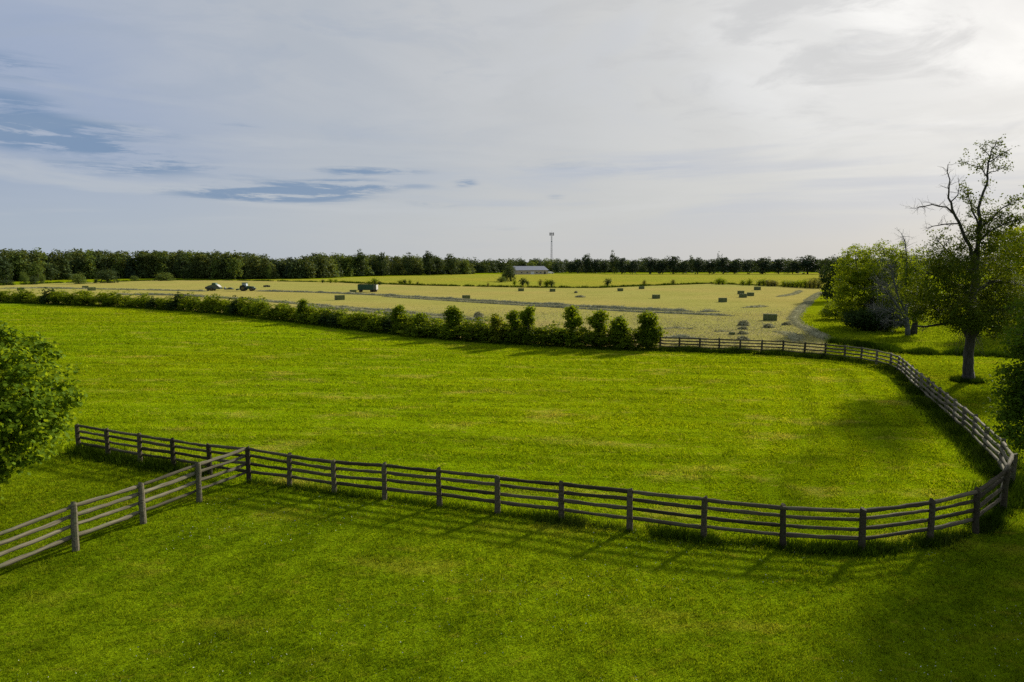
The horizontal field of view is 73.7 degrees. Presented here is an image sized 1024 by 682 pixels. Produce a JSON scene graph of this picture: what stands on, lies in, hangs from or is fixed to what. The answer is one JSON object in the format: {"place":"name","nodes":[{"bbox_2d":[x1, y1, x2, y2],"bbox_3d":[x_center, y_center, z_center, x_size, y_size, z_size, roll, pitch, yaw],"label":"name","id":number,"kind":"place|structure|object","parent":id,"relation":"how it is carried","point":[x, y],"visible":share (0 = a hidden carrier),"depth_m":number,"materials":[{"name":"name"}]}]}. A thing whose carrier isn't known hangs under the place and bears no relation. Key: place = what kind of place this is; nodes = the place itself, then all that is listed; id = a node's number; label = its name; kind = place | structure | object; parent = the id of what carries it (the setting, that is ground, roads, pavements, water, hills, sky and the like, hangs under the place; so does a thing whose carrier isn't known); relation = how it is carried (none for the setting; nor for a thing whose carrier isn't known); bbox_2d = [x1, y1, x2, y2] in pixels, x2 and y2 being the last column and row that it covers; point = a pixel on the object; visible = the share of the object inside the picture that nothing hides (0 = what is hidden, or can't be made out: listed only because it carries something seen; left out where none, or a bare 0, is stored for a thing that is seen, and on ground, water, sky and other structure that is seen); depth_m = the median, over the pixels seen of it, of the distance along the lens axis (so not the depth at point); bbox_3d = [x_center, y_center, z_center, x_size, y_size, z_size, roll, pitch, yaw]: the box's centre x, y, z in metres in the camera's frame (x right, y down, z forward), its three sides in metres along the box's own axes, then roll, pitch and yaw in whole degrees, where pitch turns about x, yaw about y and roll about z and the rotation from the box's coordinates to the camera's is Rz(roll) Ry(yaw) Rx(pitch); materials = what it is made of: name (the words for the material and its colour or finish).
{"place":"outdoors","nodes":[
{"label":"outdoors","id":0,"kind":"place"},
{"bbox_2d":[0,280,827,352],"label":"hay field","id":1,"kind":"structure","parent":0,"point":[696,297],"depth_m":184.17,"materials":[{"name":"beige plant"}]},
{"bbox_2d":[0,286,204,290],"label":"hay row","id":2,"kind":"object","parent":1,"relation":"on","point":[106,288],"visible":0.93,"depth_m":237.08,"materials":[{"name":"plant"}]},
{"bbox_2d":[94,267,119,282],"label":"field bush","id":3,"kind":"object","parent":1,"relation":"on","point":[107,276],"visible":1,"depth_m":311.53,"materials":[{"name":"green plant"}]},
{"bbox_2d":[0,279,340,285],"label":"grass strip","id":4,"kind":"object","parent":1,"relation":"on","point":[179,279],"depth_m":334.80,"materials":[{"name":"green plant"}]},
{"bbox_2d":[117,292,469,317],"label":"hay row","id":5,"kind":"object","parent":1,"relation":"on","point":[329,305],"visible":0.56,"depth_m":156.74,"materials":[{"name":"plant"}]},
{"bbox_2d":[308,305,486,321],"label":"hay row","id":6,"kind":"object","parent":1,"relation":"on","point":[373,311],"visible":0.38,"depth_m":130.35,"materials":[{"name":"beige plant"}]},
{"bbox_2d":[255,289,695,311],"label":"hay row","id":7,"kind":"object","parent":1,"relation":"on","point":[678,309],"visible":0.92,"depth_m":159.15,"materials":[{"name":"grey plant"}]},
{"bbox_2d":[381,296,734,315],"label":"hay row","id":8,"kind":"object","parent":1,"relation":"on","point":[613,309],"visible":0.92,"depth_m":142.33,"materials":[{"name":"grey plant"}]},
{"bbox_2d":[772,331,805,341],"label":"hay row","id":9,"kind":"object","parent":1,"relation":"on","point":[793,336],"visible":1,"depth_m":86.93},
{"bbox_2d":[786,292,833,339],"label":"dirt track","id":10,"kind":"object","parent":1,"relation":"on","point":[797,311],"visible":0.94,"depth_m":111.44,"materials":[{"name":"grey soil"}]},
{"bbox_2d":[0,303,998,546],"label":"pasture","id":11,"kind":"structure","parent":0,"point":[700,451],"depth_m":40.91,"materials":[{"name":"green plant"}]},
{"bbox_2d":[68,291,96,305],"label":"hedge shrub","id":12,"kind":"object","parent":11,"relation":"on","point":[78,301],"visible":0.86,"depth_m":148.91,"materials":[{"name":"green plant"}]},
{"bbox_2d":[99,290,118,305],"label":"hedge shrub","id":13,"kind":"object","parent":11,"relation":"on","point":[105,300],"visible":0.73,"depth_m":146.11,"materials":[{"name":"green plant"}]},
{"bbox_2d":[109,290,132,305],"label":"hedge shrub","id":14,"kind":"object","parent":11,"relation":"on","point":[119,300],"visible":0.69,"depth_m":145.32,"materials":[{"name":"green plant"}]},
{"bbox_2d":[56,440,226,480],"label":"grass","id":15,"kind":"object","parent":11,"relation":"on","point":[128,459],"visible":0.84,"depth_m":32.43,"materials":[{"name":"green plant"}]},
{"bbox_2d":[164,291,185,309],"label":"hedge shrub","id":16,"kind":"object","parent":11,"relation":"on","point":[175,301],"visible":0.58,"depth_m":134.51,"materials":[{"name":"green plant"}]},
{"bbox_2d":[183,295,200,311],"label":"hedge shrub","id":17,"kind":"object","parent":11,"relation":"on","point":[191,306],"visible":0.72,"depth_m":130.91,"materials":[{"name":"green plant"}]},
{"bbox_2d":[200,294,222,312],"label":"hedge shrub","id":18,"kind":"object","parent":11,"relation":"on","point":[210,304],"visible":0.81,"depth_m":127.01,"materials":[{"name":"green plant"}]},
{"bbox_2d":[226,295,245,314],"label":"hedge shrub","id":19,"kind":"object","parent":11,"relation":"on","point":[232,309],"visible":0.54,"depth_m":121.26,"materials":[{"name":"green plant"}]},
{"bbox_2d":[235,297,255,315],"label":"hedge shrub","id":20,"kind":"object","parent":11,"relation":"on","point":[240,306],"visible":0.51,"depth_m":120.11,"materials":[{"name":"green plant"}]},
{"bbox_2d":[249,296,269,317],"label":"hedge shrub","id":21,"kind":"object","parent":11,"relation":"on","point":[257,307],"visible":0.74,"depth_m":115.22,"materials":[{"name":"green plant"}]},
{"bbox_2d":[259,303,288,320],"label":"hedge shrub","id":22,"kind":"object","parent":11,"relation":"on","point":[266,314],"visible":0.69,"depth_m":112.50,"materials":[{"name":"green plant"}]},
{"bbox_2d":[277,307,305,319],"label":"hedge shrub","id":23,"kind":"object","parent":11,"relation":"on","point":[286,314],"visible":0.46,"depth_m":109.96,"materials":[{"name":"green plant"}]},
{"bbox_2d":[293,299,309,319],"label":"young tree","id":24,"kind":"object","parent":11,"relation":"on","point":[303,303],"visible":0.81,"depth_m":105.71,"materials":[{"name":"green plant"}]},
{"bbox_2d":[294,307,333,324],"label":"hedge shrub","id":25,"kind":"object","parent":11,"relation":"on","point":[303,317],"visible":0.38,"depth_m":104.64,"materials":[{"name":"green plant"}]},
{"bbox_2d":[307,306,328,324],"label":"hedge shrub","id":26,"kind":"object","parent":11,"relation":"on","point":[312,319],"visible":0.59,"depth_m":103.08,"materials":[{"name":"green plant"}]},
{"bbox_2d":[0,300,659,351],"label":"grass strip","id":27,"kind":"object","parent":11,"relation":"on","point":[603,347],"depth_m":96.00,"materials":[{"name":"green plant"}]},
{"bbox_2d":[352,313,377,330],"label":"hedge shrub","id":28,"kind":"object","parent":11,"relation":"on","point":[363,315],"visible":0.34,"depth_m":95.21,"materials":[{"name":"green plant"}]},
{"bbox_2d":[368,309,389,331],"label":"hedge shrub","id":29,"kind":"object","parent":11,"relation":"on","point":[379,322],"visible":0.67,"depth_m":91.96,"materials":[{"name":"green plant"}]},
{"bbox_2d":[387,304,409,329],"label":"young tree","id":30,"kind":"object","parent":11,"relation":"on","point":[397,310],"visible":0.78,"depth_m":89.91,"materials":[{"name":"green plant"}]},
{"bbox_2d":[411,312,431,330],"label":"shrub","id":31,"kind":"object","parent":11,"relation":"on","point":[423,316],"visible":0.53,"depth_m":87.24,"materials":[{"name":"green plant"}]},
{"bbox_2d":[405,317,444,337],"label":"hedge shrub","id":32,"kind":"object","parent":11,"relation":"on","point":[416,333],"visible":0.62,"depth_m":85.96,"materials":[{"name":"green plant"}]},
{"bbox_2d":[437,318,467,338],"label":"hedge shrub","id":33,"kind":"object","parent":11,"relation":"on","point":[455,330],"visible":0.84,"depth_m":83.10,"materials":[{"name":"green plant"}]},
{"bbox_2d":[442,305,467,333],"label":"young tree","id":34,"kind":"object","parent":11,"relation":"on","point":[453,314],"visible":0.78,"depth_m":83.55,"materials":[{"name":"green plant"}]},
{"bbox_2d":[459,316,491,341],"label":"hedge shrub","id":35,"kind":"object","parent":11,"relation":"on","point":[469,330],"visible":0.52,"depth_m":81.61,"materials":[{"name":"green plant"}]},
{"bbox_2d":[480,317,508,343],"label":"hedge shrub","id":36,"kind":"object","parent":11,"relation":"on","point":[488,332],"visible":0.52,"depth_m":80.29,"materials":[{"name":"green plant"}]},
{"bbox_2d":[488,313,504,343],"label":"young tree","id":37,"kind":"object","parent":11,"relation":"on","point":[495,321],"visible":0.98,"depth_m":79.56,"materials":[{"name":"green plant"}]},
{"bbox_2d":[490,321,520,343],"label":"hedge shrub","id":38,"kind":"object","parent":11,"relation":"on","point":[507,332],"visible":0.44,"depth_m":79.43,"materials":[{"name":"green plant"}]},
{"bbox_2d":[504,309,521,343],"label":"young tree","id":39,"kind":"object","parent":11,"relation":"on","point":[511,316],"visible":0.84,"depth_m":78.89,"materials":[{"name":"green plant"}]},
{"bbox_2d":[517,305,537,344],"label":"young tree","id":40,"kind":"object","parent":11,"relation":"on","point":[526,319],"visible":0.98,"depth_m":77.99,"materials":[{"name":"green plant"}]},
{"bbox_2d":[509,324,550,345],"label":"hedge shrub","id":41,"kind":"object","parent":11,"relation":"on","point":[535,339],"visible":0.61,"depth_m":78.06,"materials":[{"name":"green plant"}]},
{"bbox_2d":[536,322,564,345],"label":"hedge shrub","id":42,"kind":"object","parent":11,"relation":"on","point":[546,337],"visible":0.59,"depth_m":76.56,"materials":[{"name":"green plant"}]},
{"bbox_2d":[545,320,583,345],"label":"hedge shrub","id":43,"kind":"object","parent":11,"relation":"on","point":[560,330],"visible":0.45,"depth_m":76.77,"materials":[{"name":"green plant"}]},
{"bbox_2d":[561,305,584,347],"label":"young tree","id":44,"kind":"object","parent":11,"relation":"on","point":[574,319],"visible":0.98,"depth_m":75.62,"materials":[{"name":"green plant"}]},
{"bbox_2d":[563,326,594,346],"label":"hedge shrub","id":45,"kind":"object","parent":11,"relation":"on","point":[581,332],"visible":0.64,"depth_m":75.56,"materials":[{"name":"green plant"}]},
{"bbox_2d":[576,331,609,348],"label":"hedge shrub","id":46,"kind":"object","parent":11,"relation":"on","point":[601,342],"visible":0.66,"depth_m":74.78,"materials":[{"name":"green plant"}]},
{"bbox_2d":[604,324,630,348],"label":"hedge shrub","id":47,"kind":"object","parent":11,"relation":"on","point":[613,343],"visible":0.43,"depth_m":74.49,"materials":[{"name":"green plant"}]},
{"bbox_2d":[608,314,633,343],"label":"young tree","id":48,"kind":"object","parent":11,"relation":"on","point":[616,323],"visible":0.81,"depth_m":74.33,"materials":[{"name":"green plant"}]},
{"bbox_2d":[604,328,645,349],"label":"hedge shrub","id":49,"kind":"object","parent":11,"relation":"on","point":[629,343],"visible":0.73,"depth_m":74.01,"materials":[{"name":"green plant"}]},
{"bbox_2d":[633,309,668,348],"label":"young tree","id":50,"kind":"object","parent":11,"relation":"on","point":[650,332],"visible":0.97,"depth_m":73.59,"materials":[{"name":"green plant"}]},
{"bbox_2d":[659,345,828,358],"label":"grass","id":51,"kind":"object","parent":11,"relation":"on","point":[694,349],"visible":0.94,"depth_m":71.45,"materials":[{"name":"green plant"}]},
{"bbox_2d":[659,337,844,355],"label":"rail fence","id":52,"kind":"object","parent":11,"relation":"on","point":[825,350],"visible":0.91,"depth_m":71.43,"materials":[{"name":"grey wood"}]},
{"bbox_2d":[0,272,1021,544],"bbox_3d":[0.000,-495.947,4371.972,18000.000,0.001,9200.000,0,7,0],"label":"ground","id":53,"kind":"structure","parent":0,"point":[816,306],"depth_m":291.03,"materials":[{"name":"green plant"}]},
{"bbox_2d":[0,258,14,279],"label":"forest tree","id":54,"kind":"object","parent":53,"relation":"on","point":[4,268],"visible":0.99,"depth_m":320.69,"materials":[{"name":"green plant"}]},
{"bbox_2d":[7,253,33,280],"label":"forest tree","id":55,"kind":"object","parent":53,"relation":"on","point":[18,268],"visible":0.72,"depth_m":337.64,"materials":[{"name":"green plant"}]},
{"bbox_2d":[26,261,44,280],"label":"forest tree","id":56,"kind":"object","parent":53,"relation":"on","point":[37,268],"visible":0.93,"depth_m":338.43,"materials":[{"name":"green plant"}]},
{"bbox_2d":[39,263,59,280],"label":"forest tree","id":57,"kind":"object","parent":53,"relation":"on","point":[49,271],"visible":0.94,"depth_m":348.59,"materials":[{"name":"green plant"}]},
{"bbox_2d":[67,255,87,275],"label":"forest tree","id":58,"kind":"object","parent":53,"relation":"on","point":[74,266],"visible":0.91,"depth_m":379.69,"materials":[{"name":"green plant"}]},
{"bbox_2d":[171,255,193,278],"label":"forest tree","id":59,"kind":"object","parent":53,"relation":"on","point":[181,264],"visible":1,"depth_m":381.53,"materials":[{"name":"green plant"}]},
{"bbox_2d":[225,256,244,279],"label":"forest tree","id":60,"kind":"object","parent":53,"relation":"on","point":[234,263],"visible":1,"depth_m":369.19,"materials":[{"name":"green plant"}]},
{"bbox_2d":[0,247,476,281],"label":"forest","id":61,"kind":"object","parent":53,"relation":"on","point":[146,264],"visible":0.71,"depth_m":395.84,"materials":[{"name":"green plant"}]},
{"bbox_2d":[356,250,365,272],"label":"forest tree","id":62,"kind":"object","parent":53,"relation":"on","point":[361,260],"visible":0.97,"depth_m":451.27,"materials":[{"name":"green plant"}]},
{"bbox_2d":[377,252,386,275],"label":"forest tree","id":63,"kind":"object","parent":53,"relation":"on","point":[381,263],"visible":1,"depth_m":469.18,"materials":[{"name":"green plant"}]},
{"bbox_2d":[400,252,413,274],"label":"forest tree","id":64,"kind":"object","parent":53,"relation":"on","point":[408,264],"visible":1,"depth_m":486.89,"materials":[{"name":"green plant"}]},
{"bbox_2d":[421,251,436,274],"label":"forest tree","id":65,"kind":"object","parent":53,"relation":"on","point":[428,257],"visible":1,"depth_m":496.93,"materials":[{"name":"green plant"}]},
{"bbox_2d":[585,309,611,346],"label":"young tree","id":66,"kind":"object","parent":53,"relation":"on","point":[598,317],"visible":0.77,"depth_m":75.33,"materials":[{"name":"green plant"}]},
{"bbox_2d":[420,257,1023,272],"bbox_3d":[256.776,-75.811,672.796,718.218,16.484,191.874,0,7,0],"label":"woodland","id":67,"kind":"object","parent":53,"relation":"on","point":[493,266],"visible":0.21,"depth_m":624.31,"materials":[{"name":"green plant"}]},
{"bbox_2d":[644,313,1015,365],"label":"meadow grass","id":68,"kind":"structure","parent":53,"relation":"on","point":[913,338],"depth_m":85.85,"materials":[{"name":"green plant"}]},
{"bbox_2d":[814,299,853,318],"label":"thicket shrub","id":69,"kind":"object","parent":53,"relation":"on","point":[828,312],"visible":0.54,"depth_m":112.73,"materials":[{"name":"green plant"}]},
{"bbox_2d":[816,257,857,300],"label":"tree","id":70,"kind":"object","parent":53,"relation":"on","point":[825,279],"visible":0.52,"depth_m":164.12,"materials":[{"name":"green plant"}]},
{"bbox_2d":[837,307,910,331],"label":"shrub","id":71,"kind":"object","parent":53,"relation":"on","point":[857,319],"visible":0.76,"depth_m":93.15,"materials":[{"name":"green plant"}]},
{"bbox_2d":[826,238,922,318],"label":"tree","id":72,"kind":"object","parent":53,"relation":"on","point":[856,282],"visible":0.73,"depth_m":97.78,"materials":[{"name":"green plant"}]},
{"bbox_2d":[864,228,924,335],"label":"dead tree","id":73,"kind":"object","parent":53,"relation":"on","point":[907,328],"visible":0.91,"depth_m":87.50,"materials":[{"name":"green plant"}]},
{"bbox_2d":[889,241,935,334],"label":"tree","id":74,"kind":"object","parent":53,"relation":"on","point":[914,268],"visible":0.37,"depth_m":88.44,"materials":[{"name":"green plant"}]},
{"bbox_2d":[822,336,1022,358],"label":"grass strip","id":75,"kind":"object","parent":53,"relation":"on","point":[890,347],"depth_m":71.26,"materials":[{"name":"green plant"}]},
{"bbox_2d":[980,224,1023,326],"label":"bright tree","id":76,"kind":"object","parent":53,"relation":"on","point":[1019,261],"visible":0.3,"depth_m":93.74,"materials":[{"name":"green plant"}]},
{"bbox_2d":[0,353,1023,681],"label":"lawn","id":77,"kind":"structure","parent":0,"point":[492,644],"depth_m":19.28,"materials":[{"name":"green plant"}]},
{"bbox_2d":[0,320,89,498],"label":"maple tree","id":78,"kind":"object","parent":77,"relation":"on","point":[32,402],"visible":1,"depth_m":23.19,"materials":[{"name":"green plant"}]},
{"bbox_2d":[0,447,245,568],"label":"rail fence","id":79,"kind":"object","parent":77,"relation":"on","point":[75,535],"visible":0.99,"depth_m":23.89,"materials":[{"name":"grey wood"}]},
{"bbox_2d":[75,424,1010,551],"bbox_3d":[-2.052,5.625,27.753,41.917,1.982,5.654,1,7,12],"label":"rail fence","id":80,"kind":"object","parent":77,"relation":"on","point":[978,493],"visible":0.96,"depth_m":25.01,"materials":[{"name":"grey wood"}]},
{"bbox_2d":[86,494,1021,680],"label":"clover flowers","id":81,"kind":"object","parent":77,"relation":"on","point":[510,592],"visible":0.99,"depth_m":18.82,"materials":[{"name":"white plant"}]},
{"bbox_2d":[241,475,1017,558],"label":"grass","id":82,"kind":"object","parent":77,"relation":"on","point":[530,515],"visible":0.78,"depth_m":25.48,"materials":[{"name":"green plant"}]},
{"bbox_2d":[523,502,1022,561],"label":"grass","id":83,"kind":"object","parent":77,"relation":"on","point":[572,521],"visible":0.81,"depth_m":23.23,"materials":[{"name":"green plant"}]},
{"bbox_2d":[800,351,1023,508],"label":"grass","id":84,"kind":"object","parent":77,"relation":"on","point":[971,444],"visible":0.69,"depth_m":36.96,"materials":[{"name":"green plant"}]},
{"bbox_2d":[843,345,1017,496],"bbox_3d":[27.221,3.565,45.819,3.658,1.871,42.951,2,7,18],"label":"rail fence","id":85,"kind":"object","parent":77,"relation":"on","point":[1012,459],"visible":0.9,"depth_m":39.71,"materials":[{"name":"grey wood"}]},
{"bbox_2d":[892,134,1023,379],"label":"tall tree","id":86,"kind":"object","parent":77,"relation":"on","point":[974,320],"visible":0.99,"depth_m":53.08,"materials":[{"name":"green plant"}]},
{"bbox_2d":[947,374,990,383],"bbox_3d":[36.576,3.001,54.583,2.904,0.500,2.980,-5,8,-38],"label":"grass ring","id":87,"kind":"object","parent":77,"relation":"on","point":[958,379],"depth_m":54.08,"materials":[{"name":"green plant"}]},
{"bbox_2d":[980,293,1023,458],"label":"shade tree","id":88,"kind":"object","parent":77,"relation":"on","point":[1012,401],"visible":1,"depth_m":27.50,"materials":[{"name":"green plant"}]},
{"bbox_2d":[0,0,1023,262],"label":"sky","id":89,"kind":"structure","parent":0,"point":[481,129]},
{"bbox_2d":[512,266,547,274],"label":"barn","id":90,"kind":"structure","parent":0,"point":[531,269],"depth_m":531.62,"materials":[{"name":"beige metal"}]},
{"bbox_2d":[246,273,828,286],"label":"field","id":91,"kind":"structure","parent":0,"point":[580,280],"depth_m":396.95,"materials":[{"name":"plant"}]},
{"bbox_2d":[443,253,459,274],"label":"forest tree","id":92,"kind":"object","parent":91,"relation":"on","point":[452,266],"visible":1,"depth_m":497.19,"materials":[{"name":"green plant"}]},
{"bbox_2d":[339,281,821,287],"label":"grass strip","id":93,"kind":"object","parent":91,"relation":"on","point":[560,286],"depth_m":270.81,"materials":[{"name":"green plant"}]},
{"bbox_2d":[614,257,630,273],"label":"tree","id":94,"kind":"object","parent":91,"relation":"on","point":[621,267],"visible":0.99,"depth_m":540.95,"materials":[{"name":"green plant"}]},
{"bbox_2d":[643,257,660,273],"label":"tree","id":95,"kind":"object","parent":91,"relation":"on","point":[648,263],"visible":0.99,"depth_m":541.34,"materials":[{"name":"green plant"}]},
{"bbox_2d":[664,256,683,273],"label":"tree","id":96,"kind":"object","parent":91,"relation":"on","point":[673,265],"visible":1,"depth_m":540.61,"materials":[{"name":"green plant"}]},
{"bbox_2d":[691,257,706,273],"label":"tree","id":97,"kind":"object","parent":91,"relation":"on","point":[698,265],"visible":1,"depth_m":541.11,"materials":[{"name":"green plant"}]},
{"bbox_2d":[714,257,734,273],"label":"tree","id":98,"kind":"object","parent":91,"relation":"on","point":[725,266],"visible":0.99,"depth_m":540.59,"materials":[{"name":"green plant"}]},
{"bbox_2d":[753,257,775,273],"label":"tree","id":99,"kind":"object","parent":91,"relation":"on","point":[764,263],"visible":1,"depth_m":539.54,"materials":[{"name":"green plant"}]},
{"bbox_2d":[771,259,789,273],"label":"tree","id":100,"kind":"object","parent":91,"relation":"on","point":[778,264],"visible":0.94,"depth_m":541.14,"materials":[{"name":"green plant"}]},
{"bbox_2d":[796,255,820,273],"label":"tree","id":101,"kind":"object","parent":91,"relation":"on","point":[809,264],"visible":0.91,"depth_m":538.56,"materials":[{"name":"green plant"}]},
{"bbox_2d":[815,254,945,275],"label":"trees","id":102,"kind":"object","parent":91,"relation":"on","point":[825,262],"visible":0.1,"depth_m":395.57,"materials":[{"name":"green plant"}]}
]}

